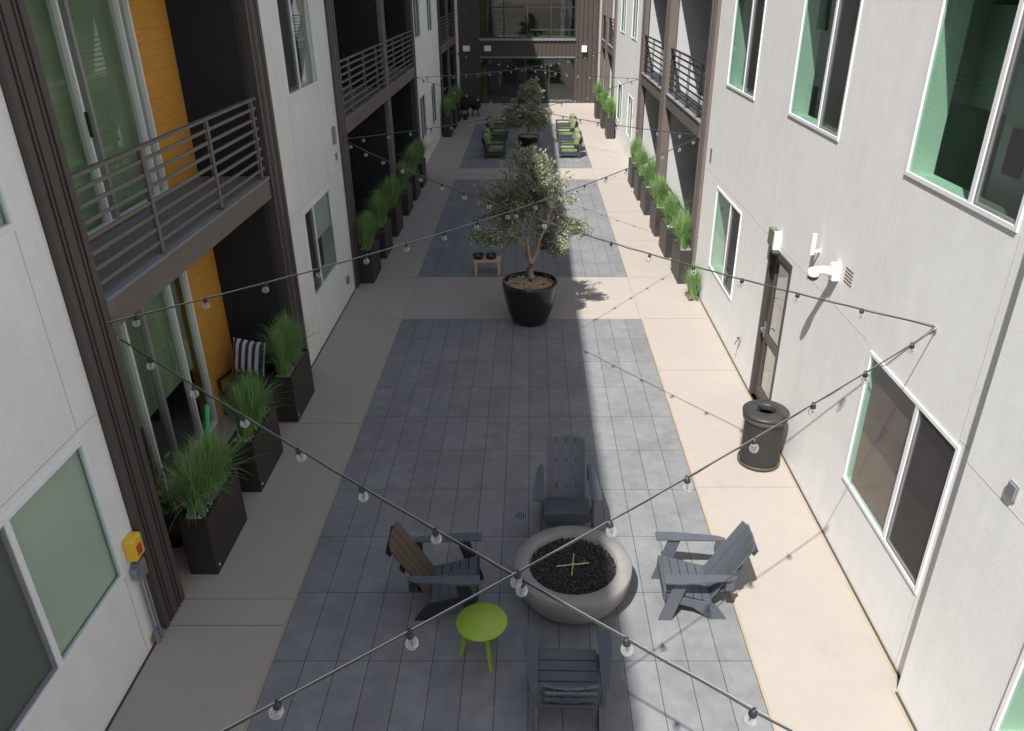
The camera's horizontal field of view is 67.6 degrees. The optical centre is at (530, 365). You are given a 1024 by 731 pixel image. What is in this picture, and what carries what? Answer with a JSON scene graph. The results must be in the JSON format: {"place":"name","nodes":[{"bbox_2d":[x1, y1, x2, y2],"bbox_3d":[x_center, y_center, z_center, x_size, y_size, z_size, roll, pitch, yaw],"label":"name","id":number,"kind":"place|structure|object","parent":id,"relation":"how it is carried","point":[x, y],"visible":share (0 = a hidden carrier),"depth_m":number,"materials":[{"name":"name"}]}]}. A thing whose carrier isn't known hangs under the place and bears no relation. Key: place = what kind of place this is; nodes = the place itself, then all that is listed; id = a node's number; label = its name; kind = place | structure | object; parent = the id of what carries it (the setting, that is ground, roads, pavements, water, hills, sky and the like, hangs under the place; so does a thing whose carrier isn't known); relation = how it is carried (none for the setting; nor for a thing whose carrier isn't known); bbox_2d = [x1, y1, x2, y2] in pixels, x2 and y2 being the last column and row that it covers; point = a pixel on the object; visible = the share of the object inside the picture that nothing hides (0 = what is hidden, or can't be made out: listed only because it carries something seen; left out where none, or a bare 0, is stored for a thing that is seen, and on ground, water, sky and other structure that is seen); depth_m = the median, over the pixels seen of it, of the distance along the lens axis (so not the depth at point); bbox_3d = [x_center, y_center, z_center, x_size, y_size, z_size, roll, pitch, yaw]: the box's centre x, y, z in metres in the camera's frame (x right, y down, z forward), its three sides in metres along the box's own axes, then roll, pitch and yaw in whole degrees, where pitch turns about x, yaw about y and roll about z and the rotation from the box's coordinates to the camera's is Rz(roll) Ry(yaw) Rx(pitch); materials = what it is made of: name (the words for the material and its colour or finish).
{"place":"outdoors","nodes":[
{"label":"outdoors","id":0,"kind":"place"},
{"bbox_2d":[108,103,910,730],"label":"walkway","id":1,"kind":"structure","parent":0,"point":[818,657],"depth_m":9.48,"materials":[{"name":"concrete"}]},
{"bbox_2d":[148,450,184,547],"bbox_3d":[-4.075,1.538,8.629,0.832,1.072,0.922,0,27,0],"label":"potted plant","id":2,"kind":"object","parent":1,"relation":"on","point":[175,538],"visible":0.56,"depth_m":8.60,"materials":[{"name":"green plant"}]},
{"bbox_2d":[147,418,281,573],"bbox_3d":[-3.572,1.394,8.397,1.580,1.539,2.146,0,27,0],"label":"planter","id":3,"kind":"object","parent":1,"relation":"on","point":[211,519],"visible":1,"depth_m":8.27,"materials":[{"name":"black metal"}]},
{"bbox_2d":[194,365,290,491],"bbox_3d":[-3.548,0.710,9.772,1.295,1.521,1.634,0,27,0],"label":"planter","id":4,"kind":"object","parent":1,"relation":"on","point":[249,400],"visible":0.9,"depth_m":9.59,"materials":[{"name":"black metal"}]},
{"bbox_2d":[204,405,209,437],"bbox_3d":[-3.865,0.687,9.130,0.056,0.436,0.177,6,28,13],"label":"rod","id":5,"kind":"object","parent":4,"relation":"in","point":[207,415],"visible":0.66,"depth_m":9.10,"materials":[{"name":"green plastic"}]},
{"bbox_2d":[217,351,275,415],"bbox_3d":[-4.178,0.275,11.409,0.640,0.820,0.620,5,27,10],"label":"patio chair","id":6,"kind":"object","parent":1,"relation":"on","point":[269,369],"visible":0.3,"depth_m":11.40,"materials":[{"name":"black metal"}]},
{"bbox_2d":[232,337,265,375],"bbox_3d":[-4.150,-0.127,11.252,0.520,0.520,0.140,9,14,8],"label":"pillow","id":7,"kind":"object","parent":6,"relation":"on","point":[243,349],"visible":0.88,"depth_m":11.19,"materials":[{"name":"fabric"}]},
{"bbox_2d":[247,307,323,421],"bbox_3d":[-3.577,-0.053,11.180,1.282,1.613,1.638,0,27,0],"label":"planter","id":8,"kind":"object","parent":1,"relation":"on","point":[290,357],"visible":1,"depth_m":11.11,"materials":[{"name":"black metal"}]},
{"bbox_2d":[357,206,385,283],"bbox_3d":[-3.512,-2.634,16.391,1.295,1.521,1.569,0,27,0],"label":"planter","id":9,"kind":"object","parent":1,"relation":"on","point":[371,269],"visible":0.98,"depth_m":16.21,"materials":[{"name":"black metal"}]},
{"bbox_2d":[356,188,403,258],"bbox_3d":[-3.517,-3.364,17.735,1.282,1.613,1.573,0,27,0],"label":"planter","id":10,"kind":"object","parent":1,"relation":"on","point":[379,206],"visible":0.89,"depth_m":17.63,"materials":[{"name":"black metal"}]},
{"bbox_2d":[370,174,408,236],"bbox_3d":[-3.488,-4.150,19.372,1.580,1.539,2.060,0,27,0],"label":"planter","id":11,"kind":"object","parent":1,"relation":"on","point":[393,188],"visible":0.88,"depth_m":19.12,"materials":[{"name":"black metal"}]},
{"bbox_2d":[396,158,417,215],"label":"planter","id":12,"kind":"object","parent":1,"relation":"on","point":[407,202],"visible":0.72,"depth_m":20.87,"materials":[{"name":"black metal"}]},
{"bbox_2d":[400,142,423,200],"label":"planter","id":13,"kind":"object","parent":1,"relation":"on","point":[411,155],"visible":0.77,"depth_m":22.29,"materials":[{"name":"black metal"}]},
{"bbox_2d":[400,137,437,187],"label":"planter","id":14,"kind":"object","parent":1,"relation":"on","point":[419,143],"visible":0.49,"depth_m":23.77,"materials":[{"name":"black metal"}]},
{"bbox_2d":[169,104,707,625],"bbox_3d":[-0.100,-2.485,17.791,9.800,0.013,50.000,0,27,0],"label":"concrete joint","id":15,"kind":"object","parent":1,"relation":"on","point":[627,278],"visible":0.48,"depth_m":11.18,"materials":[{"name":"grey concrete"}]},
{"bbox_2d":[440,95,455,136],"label":"planter","id":16,"kind":"object","parent":1,"relation":"on","point":[447,105],"visible":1,"depth_m":31.20,"materials":[{"name":"black metal"}]},
{"bbox_2d":[445,85,459,128],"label":"planter","id":17,"kind":"object","parent":1,"relation":"on","point":[451,94],"visible":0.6,"depth_m":33.00,"materials":[{"name":"black metal"}]},
{"bbox_2d":[452,83,462,121],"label":"planter","id":18,"kind":"object","parent":1,"relation":"on","point":[458,102],"visible":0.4,"depth_m":34.67,"materials":[{"name":"black metal"}]},
{"bbox_2d":[460,95,469,116],"bbox_3d":[-3.120,-12.184,35.970,0.580,0.925,0.580,0,27,0],"label":"bucket seat","id":19,"kind":"object","parent":1,"relation":"on","point":[465,103],"visible":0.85,"depth_m":36.00,"materials":[{"name":"black metal"}]},
{"bbox_2d":[462,114,468,119],"bbox_3d":[-3.020,-11.471,35.322,0.300,0.225,0.295,0,27,0],"label":"pot","id":20,"kind":"object","parent":1,"relation":"on","point":[465,116],"visible":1,"depth_m":35.26,"materials":[{"name":"black metal"}]},
{"bbox_2d":[470,95,480,116],"bbox_3d":[-2.620,-12.230,36.059,0.580,0.925,0.580,0,27,0],"label":"bucket seat","id":21,"kind":"object","parent":1,"relation":"on","point":[475,103],"visible":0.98,"depth_m":36.09,"materials":[{"name":"black metal"}]},
{"bbox_2d":[105,289,916,730],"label":"wall base joint","id":22,"kind":"object","parent":1,"relation":"on","point":[793,477],"depth_m":8.02,"materials":[{"name":"rubber"}]},
{"bbox_2d":[244,124,913,730],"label":"paving edging","id":23,"kind":"object","parent":1,"relation":"on","point":[694,484],"visible":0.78,"depth_m":8.93,"materials":[{"name":"beige concrete"}]},
{"bbox_2d":[591,82,602,118],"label":"planter","id":24,"kind":"object","parent":1,"relation":"on","point":[597,104],"visible":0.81,"depth_m":35.35,"materials":[{"name":"brown metal"}]},
{"bbox_2d":[599,88,610,128],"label":"planter","id":25,"kind":"object","parent":1,"relation":"on","point":[603,112],"visible":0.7,"depth_m":33.00,"materials":[{"name":"brown metal"}]},
{"bbox_2d":[604,95,615,138],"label":"planter","id":26,"kind":"object","parent":1,"relation":"on","point":[610,105],"visible":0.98,"depth_m":30.87,"materials":[{"name":"brown metal"}]},
{"bbox_2d":[621,137,648,187],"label":"planter","id":27,"kind":"object","parent":1,"relation":"on","point":[634,148],"visible":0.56,"depth_m":23.67,"materials":[{"name":"brown metal"}]},
{"bbox_2d":[630,142,653,200],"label":"planter","id":28,"kind":"object","parent":1,"relation":"on","point":[639,158],"visible":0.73,"depth_m":22.30,"materials":[{"name":"brown metal"}]},
{"bbox_2d":[632,155,655,214],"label":"planter","id":29,"kind":"object","parent":1,"relation":"on","point":[646,196],"visible":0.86,"depth_m":20.88,"materials":[{"name":"brown metal"}]},
{"bbox_2d":[644,171,673,236],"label":"planter","id":30,"kind":"object","parent":1,"relation":"on","point":[660,191],"visible":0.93,"depth_m":19.15,"materials":[{"name":"brown metal"}]},
{"bbox_2d":[652,187,686,257],"bbox_3d":[3.297,-3.431,17.939,1.254,1.549,1.518,15,30,27],"label":"planter","id":31,"kind":"object","parent":1,"relation":"on","point":[666,235],"visible":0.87,"depth_m":17.69,"materials":[{"name":"brown metal"}]},
{"bbox_2d":[667,206,692,283],"bbox_3d":[3.233,-2.626,16.309,1.254,1.581,1.518,15,30,27],"label":"planter","id":32,"kind":"object","parent":1,"relation":"on","point":[681,251],"visible":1,"depth_m":16.17,"materials":[{"name":"brown metal"}]},
{"bbox_2d":[678,260,701,300],"bbox_3d":[3.283,-1.746,15.402,0.701,0.884,0.960,7,28,13],"label":"grass clump","id":33,"kind":"object","parent":1,"relation":"on","point":[692,281],"visible":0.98,"depth_m":15.38,"materials":[{"name":"plant"}]},
{"bbox_2d":[737,399,789,471],"bbox_3d":[3.060,0.916,10.120,0.596,0.798,0.596,0,27,0],"label":"litter bin","id":34,"kind":"object","parent":1,"relation":"on","point":[760,416],"visible":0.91,"depth_m":9.96,"materials":[{"name":"metal"}]},
{"bbox_2d":[247,319,773,730],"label":"paving","id":35,"kind":"structure","parent":0,"point":[464,419],"depth_m":8.86,"materials":[{"name":"grey tile"}]},
{"bbox_2d":[385,521,483,620],"bbox_3d":[-0.959,2.068,7.808,0.928,0.866,0.780,-1,27,-2],"label":"adirondack chair","id":36,"kind":"object","parent":35,"relation":"on","point":[404,548],"visible":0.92,"depth_m":7.73,"materials":[{"name":"wood"}]},
{"bbox_2d":[456,603,506,672],"bbox_3d":[-0.460,2.587,7.245,0.480,0.456,0.480,0,27,0],"label":"side table","id":37,"kind":"object","parent":35,"relation":"on","point":[486,623],"visible":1,"depth_m":7.13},
{"bbox_2d":[513,511,527,520],"bbox_3d":[-0.130,1.816,9.253,0.180,0.006,0.180,0,27,0],"label":"floor drain","id":38,"kind":"object","parent":35,"relation":"on","point":[520,515],"visible":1,"depth_m":9.25,"materials":[{"name":"black metal"}]},
{"bbox_2d":[502,271,556,326],"bbox_3d":[-0.020,-1.213,14.355,1.020,0.820,1.020,0,27,0],"label":"plant pot","id":39,"kind":"object","parent":35,"relation":"on","point":[528,306],"visible":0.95,"depth_m":14.07,"materials":[{"name":"black ceramic"}]},
{"bbox_2d":[466,141,592,286],"bbox_3d":[-0.110,-2.675,13.727,2.234,2.632,1.519,-13,30,-24],"label":"olive tree","id":40,"kind":"object","parent":39,"relation":"on","point":[539,181],"visible":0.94,"depth_m":13.59,"materials":[{"name":"green plant"}]},
{"bbox_2d":[533,436,601,530],"bbox_3d":[0.415,1.431,9.069,0.780,0.866,0.928,0,27,0],"label":"adirondack chair","id":41,"kind":"object","parent":35,"relation":"on","point":[570,507],"visible":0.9,"depth_m":9.21,"materials":[{"name":"plastic"}]},
{"bbox_2d":[524,629,611,730],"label":"adirondack chair","id":42,"kind":"object","parent":35,"relation":"on","point":[566,678],"visible":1,"depth_m":6.71,"materials":[{"name":"wood"}]},
{"bbox_2d":[514,526,631,623],"bbox_3d":[0.430,2.224,7.957,1.216,0.455,1.216,0,27,0],"label":"fire pit","id":43,"kind":"object","parent":35,"relation":"on","point":[590,574],"visible":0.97,"depth_m":7.78,"materials":[{"name":"concrete"}]},
{"bbox_2d":[651,521,758,620],"bbox_3d":[1.759,2.062,7.821,0.928,0.866,0.780,1,27,1],"label":"adirondack chair","id":44,"kind":"object","parent":35,"relation":"on","point":[733,551],"visible":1,"depth_m":7.74,"materials":[{"name":"wood"}]},
{"bbox_2d":[419,179,626,276],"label":"paving","id":45,"kind":"structure","parent":0,"point":[451,255],"depth_m":18.64,"materials":[{"name":"stone"}]},
{"bbox_2d":[474,256,500,275],"bbox_3d":[-0.950,-2.184,16.800,0.580,0.350,0.340,0,27,0],"label":"bowl stand","id":46,"kind":"object","parent":45,"relation":"on","point":[484,259],"visible":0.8,"depth_m":16.64,"materials":[{"name":"brown wood"}]},
{"bbox_2d":[473,252,483,259],"bbox_3d":[-1.150,-2.387,16.697,0.240,0.100,0.240,0,27,0],"label":"bowl","id":47,"kind":"object","parent":46,"relation":"on","point":[478,255],"visible":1,"depth_m":16.64,"materials":[{"name":"black ceramic"}]},
{"bbox_2d":[486,252,496,259],"bbox_3d":[-0.870,-2.387,16.697,0.240,0.100,0.240,0,27,0],"label":"bowl","id":48,"kind":"object","parent":46,"relation":"on","point":[490,255],"visible":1,"depth_m":16.64,"materials":[{"name":"black ceramic"}]},
{"bbox_2d":[460,124,591,167],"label":"paving","id":49,"kind":"structure","parent":0,"point":[474,152],"depth_m":28.81,"materials":[{"name":"stone"}]},
{"bbox_2d":[481,133,505,158],"bbox_3d":[-1.370,-8.021,27.878,0.860,0.780,0.840,0,27,0],"label":"lounge chair","id":50,"kind":"object","parent":49,"relation":"on","point":[489,148],"visible":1,"depth_m":27.63,"materials":[{"name":"green fabric"}]},
{"bbox_2d":[482,128,505,143],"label":"lounge chair","id":51,"kind":"object","parent":49,"relation":"on","point":[487,130],"visible":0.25,"depth_m":28.59,"materials":[{"name":"green fabric"}]},
{"bbox_2d":[487,113,502,127],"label":"lounge chair","id":52,"kind":"object","parent":49,"relation":"on","point":[491,115],"visible":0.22,"depth_m":31.70,"materials":[{"name":"green fabric"}]},
{"bbox_2d":[485,118,507,140],"bbox_3d":[-1.390,-9.554,30.913,0.860,0.780,0.840,0,27,0],"label":"lounge chair","id":53,"kind":"object","parent":49,"relation":"on","point":[490,125],"visible":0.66,"depth_m":30.66,"materials":[{"name":"green fabric"}]},
{"bbox_2d":[518,134,538,146],"bbox_3d":[-0.100,-8.726,29.650,0.840,0.440,0.840,0,27,0],"label":"plant pot","id":54,"kind":"object","parent":49,"relation":"on","point":[526,140],"visible":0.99,"depth_m":29.40,"materials":[{"name":"black ceramic"}]},
{"bbox_2d":[498,76,554,134],"bbox_3d":[-0.174,-9.786,29.099,2.225,2.267,1.549,0,27,0],"label":"olive tree","id":55,"kind":"object","parent":54,"relation":"on","point":[539,119],"visible":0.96,"depth_m":29.00,"materials":[{"name":"green plant"}]},
{"bbox_2d":[555,113,576,131],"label":"lounge chair","id":56,"kind":"object","parent":49,"relation":"on","point":[572,115],"visible":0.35,"depth_m":31.71,"materials":[{"name":"green fabric"}]},
{"bbox_2d":[556,118,578,140],"bbox_3d":[1.470,-9.554,30.913,0.860,0.780,0.840,0,27,0],"label":"lounge chair","id":57,"kind":"object","parent":49,"relation":"on","point":[573,125],"visible":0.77,"depth_m":30.66,"materials":[{"name":"green fabric"}]},
{"bbox_2d":[558,128,581,147],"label":"lounge chair","id":58,"kind":"object","parent":49,"relation":"on","point":[576,130],"visible":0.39,"depth_m":28.59,"materials":[{"name":"green fabric"}]},
{"bbox_2d":[558,133,582,158],"bbox_3d":[1.450,-8.021,27.878,0.860,0.780,0.840,0,27,0],"label":"lounge chair","id":59,"kind":"object","parent":49,"relation":"on","point":[574,149],"visible":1,"depth_m":27.63,"materials":[{"name":"green fabric"}]},
{"bbox_2d":[457,0,599,102],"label":"lobby building","id":60,"kind":"structure","parent":0,"point":[526,33],"depth_m":38.87,"materials":[{"name":"brown metal"}]},
{"bbox_2d":[463,46,469,51],"bbox_3d":[-3.280,-16.067,38.793,0.340,0.280,0.160,0,27,0],"label":"wall light","id":61,"kind":"object","parent":60,"relation":"attached to","point":[466,48],"visible":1,"depth_m":38.72,"materials":[{"name":"white paint"}]},
{"bbox_2d":[484,46,490,51],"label":"wall light","id":62,"kind":"object","parent":60,"relation":"attached to","point":[487,48],"visible":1,"depth_m":38.72,"materials":[{"name":"white paint"}]},
{"bbox_2d":[478,0,575,37],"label":"window","id":63,"kind":"structure","parent":60,"relation":"in","point":[497,18],"depth_m":38.33,"materials":[{"name":"black glass"}]},
{"bbox_2d":[480,58,574,102],"bbox_3d":[-0.180,-14.749,39.622,4.860,2.200,0.168,0,27,0],"label":"window","id":64,"kind":"structure","parent":60,"relation":"in","point":[498,87],"depth_m":39.58,"materials":[{"name":"black glass"}]},
{"bbox_2d":[582,46,586,52],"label":"wall light","id":65,"kind":"object","parent":60,"relation":"attached to","point":[584,49],"visible":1,"depth_m":38.74,"materials":[{"name":"white paint"}]},
{"label":"ground","id":66,"kind":"structure","parent":0,"visible":0},
{"bbox_2d":[0,0,459,730],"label":"apartment building","id":67,"kind":"structure","parent":66,"relation":"on","point":[158,154],"depth_m":8.32,"materials":[{"name":"paint"}]},
{"bbox_2d":[0,172,17,234],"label":"window","id":68,"kind":"structure","parent":67,"relation":"in","point":[11,223],"depth_m":5.37,"materials":[{"name":"white plastic"}]},
{"bbox_2d":[0,438,125,730],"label":"window","id":69,"kind":"structure","parent":67,"relation":"in","point":[56,565],"depth_m":5.91,"materials":[{"name":"green glass"}]},
{"bbox_2d":[24,0,167,235],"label":"sliding door","id":70,"kind":"structure","parent":67,"relation":"in","point":[84,52],"depth_m":8.27,"materials":[{"name":"white plastic"}]},
{"bbox_2d":[122,532,164,645],"bbox_3d":[-3.631,2.122,7.245,0.108,1.280,0.240,0,27,0],"label":"pull station","id":71,"kind":"object","parent":67,"relation":"attached to","point":[133,546],"visible":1,"depth_m":7.07,"materials":[{"name":"yellow plastic"}]},
{"bbox_2d":[113,271,217,495],"bbox_3d":[-4.643,0.365,9.336,0.175,2.470,2.827,0,27,0],"label":"sliding door","id":72,"kind":"structure","parent":67,"relation":"in","point":[161,335],"depth_m":9.69,"materials":[{"name":"glass"}]},
{"bbox_2d":[275,0,318,96],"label":"window","id":73,"kind":"structure","parent":67,"relation":"in","point":[283,7],"depth_m":11.73,"materials":[{"name":"white plastic"}]},
{"bbox_2d":[303,186,338,297],"bbox_3d":[-3.710,-2.209,13.499,0.078,1.470,1.790,0,27,0],"label":"window","id":74,"kind":"structure","parent":67,"relation":"in","point":[316,218],"depth_m":13.29,"materials":[{"name":"glass"}]},
{"bbox_2d":[107,136,699,326],"bbox_3d":[-0.162,-2.355,10.940,0.099,0.435,12.050,18,32,32],"label":"string light","id":75,"kind":"object","parent":67,"relation":"hanging from","point":[204,299],"visible":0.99,"depth_m":8.69,"materials":[{"name":"metal"}]},
{"bbox_2d":[412,0,420,38],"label":"window","id":76,"kind":"structure","parent":67,"relation":"in","point":[413,1],"depth_m":24.42,"materials":[{"name":"white plastic"}]},
{"bbox_2d":[419,92,426,141],"bbox_3d":[-3.693,-8.497,26.181,0.044,1.440,1.400,0,27,0],"label":"window","id":77,"kind":"structure","parent":67,"relation":"in","point":[420,99],"depth_m":25.99,"materials":[{"name":"white plastic"}]},
{"bbox_2d":[426,0,432,31],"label":"window","id":78,"kind":"structure","parent":67,"relation":"in","point":[427,5],"depth_m":27.51,"materials":[{"name":"white plastic"}]},
{"bbox_2d":[431,82,436,125],"bbox_3d":[-3.693,-9.940,29.037,0.044,1.440,1.400,0,27,0],"label":"window","id":79,"kind":"structure","parent":67,"relation":"in","point":[432,96],"depth_m":28.92,"materials":[{"name":"white plastic"}]},
{"bbox_2d":[116,336,795,730],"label":"string light","id":80,"kind":"object","parent":67,"relation":"hanging from","point":[628,642],"visible":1,"depth_m":4.28,"materials":[{"name":"rubber"}]},
{"bbox_2d":[345,79,638,140],"bbox_3d":[-0.130,-6.596,19.608,0.108,0.340,12.447,17,31,30],"label":"string light","id":81,"kind":"object","parent":67,"relation":"hanging from","point":[486,118],"visible":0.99,"depth_m":18.31,"materials":[{"name":"metal"}]},
{"bbox_2d":[450,51,637,79],"bbox_3d":[-0.132,-11.372,29.097,0.100,0.330,12.904,-16,31,-29],"label":"string light","id":82,"kind":"object","parent":67,"relation":"hanging from","point":[541,70],"visible":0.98,"depth_m":28.31,"materials":[{"name":"metal"}]},
{"bbox_2d":[597,0,1023,730],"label":"apartment building","id":83,"kind":"structure","parent":66,"relation":"on","point":[877,146],"depth_m":7.51,"materials":[{"name":"paint"}]},
{"bbox_2d":[417,51,603,77],"bbox_3d":[-0.141,-11.463,29.277,0.102,0.330,12.582,17,31,30],"label":"string light","id":84,"kind":"object","parent":83,"relation":"hanging from","point":[508,70],"visible":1,"depth_m":28.14,"materials":[{"name":"metal"}]},
{"bbox_2d":[418,78,698,136],"bbox_3d":[-0.151,-6.775,19.964,0.088,0.342,12.447,-17,31,-30],"label":"string light","id":85,"kind":"object","parent":83,"relation":"hanging from","point":[562,116],"visible":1,"depth_m":18.76,"materials":[{"name":"metal"}]},
{"bbox_2d":[220,327,937,730],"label":"string light","id":86,"kind":"object","parent":83,"relation":"hanging from","point":[276,703],"visible":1,"depth_m":4.18,"materials":[{"name":"rubber"}]},
{"bbox_2d":[616,82,622,124],"bbox_3d":[3.448,-10.207,29.743,0.044,1.400,1.700,0,27,0],"label":"window","id":87,"kind":"structure","parent":83,"relation":"in","point":[618,111],"depth_m":29.78,"materials":[{"name":"white plastic"}]},
{"bbox_2d":[620,0,626,33],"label":"window","id":88,"kind":"structure","parent":83,"relation":"in","point":[625,4],"depth_m":28.16,"materials":[{"name":"white plastic"}]},
{"bbox_2d":[626,93,632,141],"bbox_3d":[3.448,-8.651,26.663,0.044,1.400,1.400,0,27,0],"label":"window","id":89,"kind":"structure","parent":83,"relation":"in","point":[631,102],"depth_m":26.46,"materials":[{"name":"white plastic"}]},
{"bbox_2d":[631,0,638,40],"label":"window","id":90,"kind":"structure","parent":83,"relation":"in","point":[637,1],"depth_m":25.19,"materials":[{"name":"white plastic"}]},
{"bbox_2d":[345,140,935,329],"bbox_3d":[-0.100,-2.245,10.779,0.098,0.456,11.738,-19,32,-33],"label":"string light","id":91,"kind":"object","parent":83,"relation":"hanging from","point":[797,295],"visible":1,"depth_m":8.62,"materials":[{"name":"rubber"}]},
{"bbox_2d":[708,186,741,300],"bbox_3d":[3.448,-2.209,13.633,0.044,1.530,1.830,0,27,0],"label":"window","id":92,"kind":"structure","parent":83,"relation":"in","point":[734,222],"depth_m":13.26,"materials":[{"name":"white plastic"}]},
{"bbox_2d":[726,0,766,99],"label":"window","id":93,"kind":"structure","parent":83,"relation":"in","point":[758,6],"depth_m":11.89,"materials":[{"name":"white plastic"}]},
{"bbox_2d":[749,246,792,399],"bbox_3d":[3.482,-0.443,11.058,0.137,2.420,1.000,0,27,0],"label":"door","id":94,"kind":"structure","parent":83,"relation":"in","point":[778,271],"depth_m":11.14,"materials":[{"name":"brown metal"}]},
{"bbox_2d":[767,227,781,253],"bbox_3d":[3.389,-1.748,10.657,0.099,0.290,0.380,0,27,0],"label":"wall light","id":95,"kind":"object","parent":83,"relation":"attached to","point":[774,237],"visible":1,"depth_m":10.58,"materials":[{"name":"white metal"}]},
{"bbox_2d":[810,233,820,254],"bbox_3d":[3.381,-1.437,9.066,0.117,0.250,0.056,0,27,0],"label":"antenna","id":96,"kind":"object","parent":83,"relation":"attached to","point":[813,250],"visible":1,"depth_m":9.06,"materials":[{"name":"white paint"}]},
{"bbox_2d":[807,262,840,280],"bbox_3d":[3.287,-1.051,8.603,0.341,0.222,0.140,7,28,14],"label":"security camera","id":97,"kind":"object","parent":83,"relation":"attached to","point":[831,271],"visible":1,"depth_m":8.56,"materials":[{"name":"white paint"}]},
{"bbox_2d":[788,0,862,140],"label":"window","id":98,"kind":"structure","parent":83,"relation":"in","point":[847,15],"depth_m":8.62,"materials":[{"name":"white plastic"}]},
{"bbox_2d":[842,350,959,593],"bbox_3d":[3.465,0.945,7.278,0.078,1.550,1.800,0,27,0],"label":"window","id":99,"kind":"structure","parent":83,"relation":"in","point":[905,463],"depth_m":7.16,"materials":[{"name":"white plastic"}]},
{"bbox_2d":[904,0,1023,232],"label":"window","id":100,"kind":"structure","parent":83,"relation":"in","point":[996,193],"depth_m":5.59,"materials":[{"name":"white plastic"}]},
{"bbox_2d":[991,648,1023,730],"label":"window","id":101,"kind":"structure","parent":83,"relation":"in","point":[1018,674],"depth_m":5.33,"materials":[{"name":"white plastic"}]},
{"bbox_2d":[1005,479,1020,502],"bbox_3d":[3.325,0.868,5.290,0.027,0.130,0.104,0,27,0],"label":"outlet cover","id":102,"kind":"object","parent":83,"relation":"attached to","point":[1013,488],"visible":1,"depth_m":5.27,"materials":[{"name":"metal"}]}
]}

